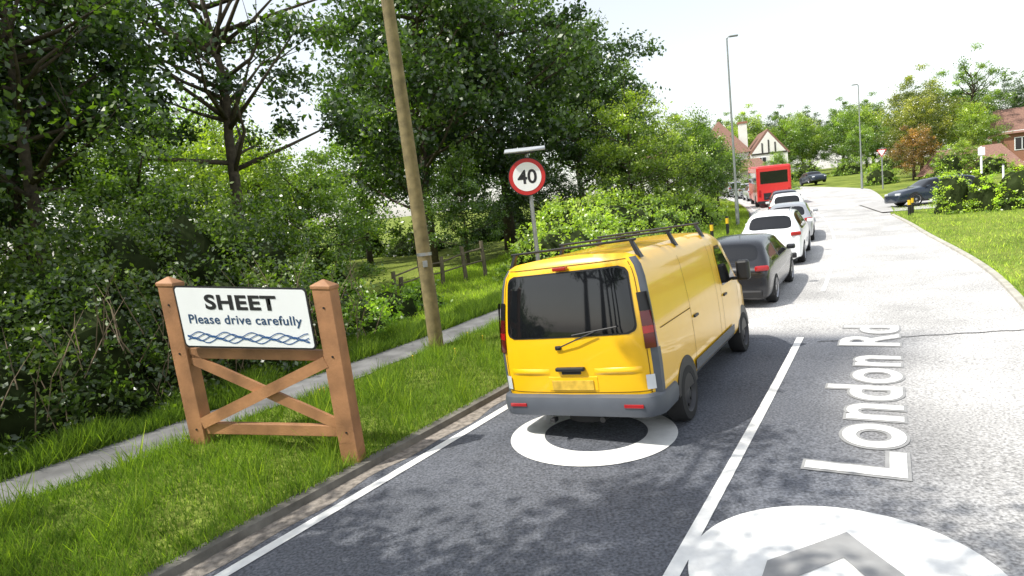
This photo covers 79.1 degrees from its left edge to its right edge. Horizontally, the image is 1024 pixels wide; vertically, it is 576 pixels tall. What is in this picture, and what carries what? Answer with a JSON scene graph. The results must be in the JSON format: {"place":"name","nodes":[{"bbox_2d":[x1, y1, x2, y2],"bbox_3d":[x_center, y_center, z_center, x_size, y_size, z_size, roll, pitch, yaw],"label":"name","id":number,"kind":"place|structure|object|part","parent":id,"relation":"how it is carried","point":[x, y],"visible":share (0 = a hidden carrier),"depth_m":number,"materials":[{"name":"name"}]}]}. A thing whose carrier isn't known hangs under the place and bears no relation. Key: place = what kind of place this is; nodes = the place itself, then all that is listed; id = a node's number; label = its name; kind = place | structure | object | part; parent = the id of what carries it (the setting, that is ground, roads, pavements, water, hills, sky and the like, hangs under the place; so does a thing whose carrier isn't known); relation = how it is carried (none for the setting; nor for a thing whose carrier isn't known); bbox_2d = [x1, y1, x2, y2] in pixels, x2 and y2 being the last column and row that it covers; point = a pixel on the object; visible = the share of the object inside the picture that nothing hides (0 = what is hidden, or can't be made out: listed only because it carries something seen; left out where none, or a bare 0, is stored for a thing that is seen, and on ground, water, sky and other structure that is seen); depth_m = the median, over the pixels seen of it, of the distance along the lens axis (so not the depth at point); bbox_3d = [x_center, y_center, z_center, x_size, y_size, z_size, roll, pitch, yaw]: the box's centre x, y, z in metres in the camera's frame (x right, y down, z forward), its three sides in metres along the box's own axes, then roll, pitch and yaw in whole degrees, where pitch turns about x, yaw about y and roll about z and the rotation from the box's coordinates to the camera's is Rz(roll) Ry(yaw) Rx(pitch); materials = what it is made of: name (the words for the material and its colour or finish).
{"place":"outdoors","nodes":[
{"label":"outdoors","id":0,"kind":"place"},
{"bbox_2d":[349,249,517,356],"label":"meadow grass","id":1,"kind":"structure","parent":0,"point":[476,269],"depth_m":20.70,"materials":[{"name":"green plant"}]},
{"bbox_2d":[0,157,1023,575],"bbox_3d":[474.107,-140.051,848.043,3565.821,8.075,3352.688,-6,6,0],"label":"grass ground","id":2,"kind":"structure","parent":0,"point":[494,249],"depth_m":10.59,"materials":[{"name":"green plant"}]},
{"bbox_2d":[0,42,63,236],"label":"maple tree","id":3,"kind":"object","parent":2,"relation":"on","point":[7,119],"visible":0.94,"depth_m":11.85,"materials":[{"name":"green plant"}]},
{"bbox_2d":[0,0,91,243],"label":"oak tree","id":4,"kind":"object","parent":2,"relation":"on","point":[38,27],"visible":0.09,"depth_m":17.10,"materials":[{"name":"green plant"}]},
{"bbox_2d":[0,24,98,250],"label":"oak tree","id":5,"kind":"object","parent":2,"relation":"on","point":[88,55],"visible":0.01,"depth_m":28.81,"materials":[{"name":"green plant"}]},
{"bbox_2d":[0,0,199,270],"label":"ash tree","id":6,"kind":"object","parent":2,"relation":"on","point":[85,36],"visible":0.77,"depth_m":14.59,"materials":[{"name":"green plant"}]},
{"bbox_2d":[0,0,211,280],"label":"oak tree","id":7,"kind":"object","parent":2,"relation":"on","point":[47,114],"visible":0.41,"depth_m":17.14,"materials":[{"name":"green plant"}]},
{"bbox_2d":[12,109,252,277],"bbox_3d":[-8.641,-1.002,13.970,5.186,5.821,5.219,-3,7,26],"label":"maple tree","id":8,"kind":"object","parent":2,"relation":"on","point":[115,174],"visible":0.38,"depth_m":13.42,"materials":[{"name":"green plant"}]},
{"bbox_2d":[65,80,242,249],"bbox_3d":[-19.421,-5.732,36.005,10.730,12.044,10.798,-8,7,-21],"label":"maple tree","id":9,"kind":"object","parent":2,"relation":"on","point":[176,122],"visible":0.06,"depth_m":34.44,"materials":[{"name":"green plant"}]},
{"bbox_2d":[0,128,389,466],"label":"hedgerow","id":10,"kind":"object","parent":2,"relation":"on","point":[73,346],"visible":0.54,"depth_m":10.00,"materials":[{"name":"green plant"}]},
{"bbox_2d":[14,0,377,242],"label":"ash tree","id":11,"kind":"object","parent":2,"relation":"on","point":[207,40],"visible":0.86,"depth_m":18.54,"materials":[{"name":"green plant"}]},
{"bbox_2d":[144,95,309,248],"bbox_3d":[-15.105,-4.827,32.507,8.999,10.037,8.942,-12,8,-44],"label":"maple tree","id":12,"kind":"object","parent":2,"relation":"on","point":[199,149],"visible":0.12,"depth_m":31.22,"materials":[{"name":"green plant"}]},
{"bbox_2d":[0,308,500,506],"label":"footpath","id":13,"kind":"structure","parent":2,"relation":"on","point":[93,458],"depth_m":8.16,"materials":[{"name":"grey asphalt"}]},
{"bbox_2d":[0,284,502,482],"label":"rough grass","id":14,"kind":"structure","parent":2,"relation":"on","point":[70,443],"depth_m":8.71,"materials":[{"name":"green plant"}]},
{"bbox_2d":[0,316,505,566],"bbox_3d":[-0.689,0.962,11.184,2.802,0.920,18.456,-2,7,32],"label":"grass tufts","id":15,"kind":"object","parent":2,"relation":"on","point":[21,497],"visible":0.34,"depth_m":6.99,"materials":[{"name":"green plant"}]},
{"bbox_2d":[155,277,365,463],"bbox_3d":[-2.945,1.123,7.270,2.470,2.690,0.229,-4,6,17],"label":"village name sign","id":16,"kind":"object","parent":2,"relation":"on","point":[204,324],"visible":1,"depth_m":7.12,"materials":[{"name":"brown wood"}]},
{"bbox_2d":[188,123,336,263],"bbox_3d":[-11.615,-3.649,28.256,7.154,8.030,7.199,-8,6,-17],"label":"maple tree","id":17,"kind":"object","parent":2,"relation":"on","point":[247,180],"visible":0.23,"depth_m":27.70,"materials":[{"name":"green plant"}]},
{"bbox_2d":[0,187,637,303],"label":"woodland scrub","id":18,"kind":"object","parent":2,"relation":"on","point":[399,248],"visible":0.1,"depth_m":41.19,"materials":[{"name":"green plant"}]},
{"bbox_2d":[233,142,409,289],"bbox_3d":[-5.261,-1.368,16.638,4.499,5.018,4.471,-3,7,25],"label":"maple tree","id":19,"kind":"object","parent":2,"relation":"on","point":[323,204],"visible":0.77,"depth_m":16.37,"materials":[{"name":"green plant"}]},
{"bbox_2d":[227,251,453,339],"bbox_3d":[-5.006,0.818,14.720,5.391,3.758,9.636,-3,7,25],"label":"nettle and bramble patch","id":20,"kind":"object","parent":2,"relation":"on","point":[408,303],"visible":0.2,"depth_m":15.93,"materials":[{"name":"green plant"}]},
{"bbox_2d":[302,94,437,263],"bbox_3d":[-8.459,-6.147,35.978,8.942,10.037,8.999,-8,7,-22],"label":"maple tree","id":21,"kind":"object","parent":2,"relation":"on","point":[396,232],"visible":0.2,"depth_m":34.53,"materials":[{"name":"green plant"}]},
{"bbox_2d":[299,4,493,226],"bbox_3d":[-6.287,-11.668,41.503,14.790,18.849,14.174,-8,6,-18],"label":"oak tree","id":22,"kind":"object","parent":2,"relation":"on","point":[329,79],"visible":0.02,"depth_m":39.53,"materials":[{"name":"green plant"}]},
{"bbox_2d":[270,0,553,266],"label":"oak tree","id":23,"kind":"object","parent":2,"relation":"on","point":[426,115],"visible":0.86,"depth_m":26.95,"materials":[{"name":"green plant"}]},
{"bbox_2d":[381,0,443,348],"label":"utility pole","id":24,"kind":"object","parent":2,"relation":"on","point":[428,286],"visible":0.94,"depth_m":11.50,"materials":[{"name":"wood"}]},
{"bbox_2d":[391,241,487,296],"bbox_3d":[-2.820,-0.457,20.977,1.690,1.828,4.906,-2,7,30],"label":"old timber fence","id":25,"kind":"object","parent":2,"relation":"on","point":[441,263],"visible":0.6,"depth_m":21.95,"materials":[{"name":"brown wood"}]},
{"bbox_2d":[144,199,750,575],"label":"kerb","id":26,"kind":"structure","parent":2,"relation":"on","point":[181,564],"depth_m":6.27,"materials":[{"name":"concrete"}]},
{"bbox_2d":[409,143,516,265],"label":"maple tree","id":27,"kind":"object","parent":2,"relation":"on","point":[479,205],"visible":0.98,"depth_m":26.43,"materials":[{"name":"green plant"}]},
{"bbox_2d":[339,0,623,249],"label":"oak tree","id":28,"kind":"object","parent":2,"relation":"on","point":[563,55],"visible":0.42,"depth_m":30.51,"materials":[{"name":"green plant"}]},
{"bbox_2d":[504,145,545,260],"bbox_3d":[0.456,-0.882,13.005,0.840,4.103,0.332,-5,6,4],"label":"speed limit sign","id":29,"kind":"object","parent":2,"relation":"on","point":[526,175],"visible":0.99,"depth_m":12.82,"materials":[{"name":"metal"}]},
{"bbox_2d":[491,141,597,241],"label":"maple tree","id":30,"kind":"object","parent":2,"relation":"on","point":[538,198],"visible":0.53,"depth_m":29.13,"materials":[{"name":"green plant"}]},
{"bbox_2d":[507,3,670,213],"bbox_3d":[4.822,-10.555,39.068,11.956,14.642,10.890,-8,7,-24],"label":"oak tree","id":31,"kind":"object","parent":2,"relation":"on","point":[610,48],"visible":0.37,"depth_m":36.89,"materials":[{"name":"green plant"}]},
{"bbox_2d":[547,55,662,194],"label":"oak tree","id":32,"kind":"object","parent":2,"relation":"on","point":[622,74],"visible":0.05,"depth_m":49.57,"materials":[{"name":"green plant"}]},
{"bbox_2d":[485,175,733,282],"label":"bramble bank","id":33,"kind":"structure","parent":2,"relation":"on","point":[596,217],"depth_m":23.95,"materials":[{"name":"green plant"}]},
{"bbox_2d":[560,57,694,207],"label":"birch tree","id":34,"kind":"object","parent":2,"relation":"on","point":[626,126],"visible":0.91,"depth_m":29.88,"materials":[{"name":"green plant"}]},
{"bbox_2d":[591,108,678,207],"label":"maple tree","id":35,"kind":"object","parent":2,"relation":"on","point":[642,184],"visible":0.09,"depth_m":41.77,"materials":[{"name":"green plant"}]},
{"bbox_2d":[637,177,693,194],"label":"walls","id":36,"kind":"structure","parent":2,"relation":"on","point":[670,180],"depth_m":107.45,"materials":[{"name":"white paint"}]},
{"bbox_2d":[624,97,713,211],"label":"birch tree","id":37,"kind":"object","parent":2,"relation":"on","point":[688,160],"visible":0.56,"depth_m":32.55,"materials":[{"name":"green plant"}]},
{"bbox_2d":[643,103,741,202],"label":"maple tree","id":38,"kind":"object","parent":2,"relation":"on","point":[699,130],"visible":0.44,"depth_m":37.04,"materials":[{"name":"green plant"}]},
{"bbox_2d":[710,222,713,236],"bbox_3d":[8.343,-2.228,25.882,0.152,1.000,0.144,-6,6,0],"label":"bollard","id":39,"kind":"object","parent":2,"relation":"on","point":[711,230],"visible":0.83,"depth_m":25.80,"materials":[{"name":"black plastic"}]},
{"bbox_2d":[676,120,750,201],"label":"maple tree","id":40,"kind":"object","parent":2,"relation":"on","point":[738,160],"visible":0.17,"depth_m":40.42,"materials":[{"name":"green plant"}]},
{"bbox_2d":[695,152,748,192],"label":"walls","id":41,"kind":"structure","parent":2,"relation":"on","point":[745,172],"depth_m":92.94,"materials":[{"name":"white paint"}]},
{"bbox_2d":[703,121,751,152],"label":"hipped roof","id":42,"kind":"structure","parent":41,"relation":"on","point":[739,145],"depth_m":93.56,"materials":[{"name":"tile"}]},
{"bbox_2d":[694,136,756,207],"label":"maple tree","id":43,"kind":"object","parent":2,"relation":"on","point":[741,168],"visible":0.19,"depth_m":47.84,"materials":[{"name":"green plant"}]},
{"bbox_2d":[725,216,728,234],"bbox_3d":[10.031,-2.844,28.890,0.152,1.000,0.144,-6,6,0],"label":"bollard","id":44,"kind":"object","parent":2,"relation":"on","point":[727,223],"visible":0.83,"depth_m":28.83,"materials":[{"name":"black plastic"}]},
{"bbox_2d":[726,34,739,224],"bbox_3d":[12.116,-8.323,33.395,0.675,10.210,0.190,-5,6,10],"label":"street lamp","id":45,"kind":"object","parent":2,"relation":"on","point":[735,188],"visible":0.93,"depth_m":33.45,"materials":[{"name":"grey metal"}]},
{"bbox_2d":[749,151,787,164],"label":"wing walls","id":46,"kind":"structure","parent":2,"relation":"on","point":[767,156],"depth_m":91.58,"materials":[{"name":"white paint"}]},
{"bbox_2d":[738,123,747,146],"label":"chimney","id":47,"kind":"object","parent":46,"relation":"on","point":[742,133],"visible":0.57,"depth_m":93.50,"materials":[{"name":"white paint"}]},
{"bbox_2d":[737,158,764,170],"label":"porch roof","id":48,"kind":"structure","parent":46,"relation":"attached to","point":[759,161],"depth_m":90.67,"materials":[{"name":"tile"}]},
{"bbox_2d":[752,132,784,153],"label":"gable wall","id":49,"kind":"structure","parent":46,"relation":"attached to","point":[766,138],"depth_m":91.31,"materials":[{"name":"white paint"}]},
{"bbox_2d":[751,150,786,155],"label":"gable beam","id":50,"kind":"structure","parent":49,"relation":"attached to","point":[767,153],"depth_m":91.47,"materials":[{"name":"black wood"}]},
{"bbox_2d":[748,129,789,156],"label":"wing roof","id":51,"kind":"structure","parent":46,"relation":"on","point":[756,141],"depth_m":91.93,"materials":[{"name":"brown tile"}]},
{"bbox_2d":[761,148,794,174],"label":"maple tree","id":52,"kind":"object","parent":2,"relation":"on","point":[779,158],"visible":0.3,"depth_m":73.61,"materials":[{"name":"green plant"}]},
{"bbox_2d":[799,171,826,185],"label":"oncoming car","id":53,"kind":"object","parent":2,"relation":"on","point":[815,177],"visible":1,"depth_m":71.46,"materials":[{"name":"blue paint"}]},
{"bbox_2d":[674,71,1023,170],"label":"distant treeline","id":54,"kind":"object","parent":2,"relation":"on","point":[809,139],"visible":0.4,"depth_m":104.84,"materials":[{"name":"green plant"}]},
{"bbox_2d":[851,84,862,188],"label":"street lamp","id":55,"kind":"object","parent":2,"relation":"on","point":[861,174],"visible":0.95,"depth_m":54.25,"materials":[{"name":"grey metal"}]},
{"bbox_2d":[710,143,1017,196],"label":"garden shrubs","id":56,"kind":"object","parent":2,"relation":"on","point":[991,164],"visible":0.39,"depth_m":56.78,"materials":[{"name":"green plant"}]},
{"bbox_2d":[877,149,885,188],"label":"give way sign","id":57,"kind":"object","parent":2,"relation":"on","point":[881,152],"visible":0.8,"depth_m":50.47,"materials":[{"name":"metal"}]},
{"bbox_2d":[907,198,910,214],"bbox_3d":[18.249,-3.675,28.487,0.152,0.900,0.145,-6,6,0],"label":"bollard","id":58,"kind":"object","parent":2,"relation":"on","point":[909,205],"visible":0.83,"depth_m":28.43,"materials":[{"name":"black plastic"}]},
{"bbox_2d":[910,196,913,212],"bbox_3d":[18.980,-3.900,29.424,0.152,0.900,0.144,-6,6,0],"label":"bollard","id":59,"kind":"object","parent":2,"relation":"on","point":[912,204],"visible":0.66,"depth_m":29.36,"materials":[{"name":"black plastic"}]},
{"bbox_2d":[886,123,943,180],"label":"copper maple tree","id":60,"kind":"object","parent":2,"relation":"on","point":[913,136],"visible":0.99,"depth_m":56.50,"materials":[{"name":"brown plant"}]},
{"bbox_2d":[872,85,959,176],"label":"chestnut tree","id":61,"kind":"object","parent":2,"relation":"on","point":[925,116],"visible":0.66,"depth_m":60.93,"materials":[{"name":"green plant"}]},
{"bbox_2d":[873,63,973,170],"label":"chestnut tree","id":62,"kind":"object","parent":2,"relation":"on","point":[905,94],"visible":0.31,"depth_m":65.02,"materials":[{"name":"green plant"}]},
{"bbox_2d":[892,203,1023,295],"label":"verge grass","id":63,"kind":"structure","parent":2,"relation":"on","point":[1014,281],"depth_m":20.30,"materials":[{"name":"green plant"}]},
{"bbox_2d":[892,214,1023,309],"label":"edging","id":64,"kind":"object","parent":2,"relation":"on","point":[1014,293],"visible":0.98,"depth_m":15.11,"materials":[{"name":"beige concrete"}]},
{"bbox_2d":[940,137,980,169],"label":"maple tree","id":65,"kind":"object","parent":2,"relation":"on","point":[970,154],"visible":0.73,"depth_m":54.17,"materials":[{"name":"green plant"}]},
{"bbox_2d":[916,143,1023,178],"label":"tiled bungalow","id":66,"kind":"object","parent":2,"relation":"on","point":[996,149],"visible":0.1,"depth_m":54.69,"materials":[{"name":"tile"}]},
{"bbox_2d":[952,100,995,144],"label":"maple tree","id":67,"kind":"object","parent":2,"relation":"on","point":[979,121],"visible":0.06,"depth_m":74.39,"materials":[{"name":"green plant"}]},
{"bbox_2d":[925,159,1023,214],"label":"garden hedge","id":68,"kind":"object","parent":2,"relation":"on","point":[983,193],"visible":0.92,"depth_m":26.57,"materials":[{"name":"green plant"}]},
{"bbox_2d":[940,94,1013,147],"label":"maple tree","id":69,"kind":"object","parent":2,"relation":"on","point":[979,131],"visible":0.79,"depth_m":60.64,"materials":[{"name":"green plant"}]},
{"bbox_2d":[931,42,1023,145],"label":"ash tree","id":70,"kind":"object","parent":2,"relation":"on","point":[963,72],"visible":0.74,"depth_m":67.05,"materials":[{"name":"green plant"}]},
{"bbox_2d":[978,146,984,173],"bbox_3d":[24.524,-5.925,32.399,0.300,2.900,0.133,-3,7,25],"label":"street name post","id":71,"kind":"object","parent":2,"relation":"on","point":[981,150],"visible":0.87,"depth_m":32.26,"materials":[{"name":"white metal"}]},
{"bbox_2d":[992,132,1023,160],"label":"walls","id":72,"kind":"structure","parent":2,"relation":"on","point":[1009,143],"depth_m":65.66,"materials":[{"name":"red brick"}]},
{"bbox_2d":[987,107,1023,139],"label":"roof","id":73,"kind":"structure","parent":72,"relation":"on","point":[1013,116],"depth_m":66.93,"materials":[{"name":"tile"}]},
{"bbox_2d":[1015,137,1023,149],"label":"window glass","id":74,"kind":"object","parent":72,"relation":"in","point":[1019,141],"visible":1,"depth_m":65.34,"materials":[{"name":"glass"}]},
{"bbox_2d":[0,0,1023,258],"label":"sky","id":75,"kind":"structure","parent":0,"point":[794,54],"materials":[{"name":"white"}]},
{"bbox_2d":[204,187,1023,575],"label":"road","id":76,"kind":"structure","parent":0,"point":[486,499],"depth_m":6.38,"materials":[{"name":"grey asphalt"}]},
{"bbox_2d":[177,391,508,575],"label":"gutter","id":77,"kind":"object","parent":76,"relation":"on","point":[226,555],"visible":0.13,"depth_m":6.16,"materials":[{"name":"grey concrete"}]},
{"bbox_2d":[214,203,1023,575],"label":"road markings","id":78,"kind":"structure","parent":76,"relation":"on","point":[804,541],"depth_m":4.99,"materials":[{"name":"paint"}]},
{"bbox_2d":[498,222,750,422],"bbox_3d":[1.945,0.311,9.150,2.480,2.280,5.285,-6,6,32],"label":"yellow panel van","id":79,"kind":"object","parent":76,"relation":"on","point":[639,327],"visible":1,"depth_m":7.10,"materials":[{"name":"paint"}]},
{"bbox_3d":[0.595,0.187,7.012,1.594,0.700,0.150,-6,6,32],"label":"rear window","id":80,"kind":"part","parent":79,"relation":"part of","materials":[{"name":"black glass"}]},
{"bbox_3d":[3.296,-0.398,9.638,0.068,0.600,0.940,-6,6,32],"label":"cab window","id":81,"kind":"part","parent":79,"relation":"part of","materials":[{"name":"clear glass"}]},
{"bbox_2d":[722,181,741,196],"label":"queued car","id":82,"kind":"object","parent":76,"relation":"on","point":[730,188],"visible":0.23,"depth_m":69.63,"materials":[{"name":"silver metal"}]},
{"bbox_2d":[733,183,748,198],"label":"queued car","id":83,"kind":"object","parent":76,"relation":"on","point":[740,194],"visible":0.27,"depth_m":63.43,"materials":[{"name":"silver metal"}]},
{"bbox_2d":[742,185,749,200],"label":"queued car","id":84,"kind":"object","parent":76,"relation":"on","point":[746,193],"visible":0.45,"depth_m":58.28,"materials":[{"name":"silver metal"}]},
{"bbox_2d":[716,233,794,301],"bbox_3d":[5.846,-0.641,15.503,2.120,1.478,4.386,-2,9,32],"label":"black hatchback car","id":85,"kind":"object","parent":76,"relation":"on","point":[769,257],"visible":0.69,"depth_m":13.88,"materials":[{"name":"paint"}]},
{"bbox_2d":[748,164,791,206],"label":"red bus","id":86,"kind":"object","parent":76,"relation":"on","point":[766,181],"visible":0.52,"depth_m":46.49,"materials":[{"name":"paint"}]},
{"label":"side windows","id":87,"kind":"part","parent":86,"relation":"part of","materials":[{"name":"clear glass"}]},
{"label":"rear window","id":88,"kind":"part","parent":86,"relation":"part of","materials":[{"name":"black glass"}]},
{"bbox_2d":[742,206,812,261],"bbox_3d":[8.851,-1.856,20.733,2.160,1.667,4.486,-2,9,29],"label":"white suv car","id":89,"kind":"object","parent":76,"relation":"on","point":[785,227],"visible":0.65,"depth_m":19.07,"materials":[{"name":"paint"}]},
{"bbox_2d":[765,189,800,209],"bbox_3d":[17.291,-5.517,39.482,2.120,1.508,4.386,-3,9,21],"label":"grey car","id":90,"kind":"object","parent":76,"relation":"on","point":[773,193],"visible":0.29,"depth_m":38.30,"materials":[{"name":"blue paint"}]},
{"bbox_2d":[766,192,807,209],"bbox_3d":[14.837,-4.378,33.499,2.120,1.558,4.386,-3,9,24],"label":"white car","id":91,"kind":"object","parent":76,"relation":"on","point":[786,197],"visible":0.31,"depth_m":31.98,"materials":[{"name":"paint"}]},
{"bbox_2d":[770,201,817,239],"bbox_3d":[11.552,-2.835,25.780,2.120,1.508,4.486,-3,9,27],"label":"silver car","id":92,"kind":"object","parent":76,"relation":"on","point":[804,209],"visible":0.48,"depth_m":24.18,"materials":[{"name":"paint"}]},
{"bbox_2d":[687,201,748,237],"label":"verge grass","id":93,"kind":"structure","parent":0,"point":[735,225],"depth_m":34.78,"materials":[{"name":"green plant"}]},
{"bbox_2d":[859,200,935,211],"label":"side road","id":94,"kind":"structure","parent":0,"point":[881,206],"depth_m":33.86,"materials":[{"name":"grey asphalt"}]},
{"bbox_2d":[884,175,974,205],"bbox_3d":[22.462,-5.229,33.096,4.386,1.408,2.070,-5,6,6],"label":"dark estate car","id":95,"kind":"object","parent":94,"relation":"on","point":[919,190],"visible":0.49,"depth_m":32.45,"materials":[{"name":"blue paint"}]}
]}

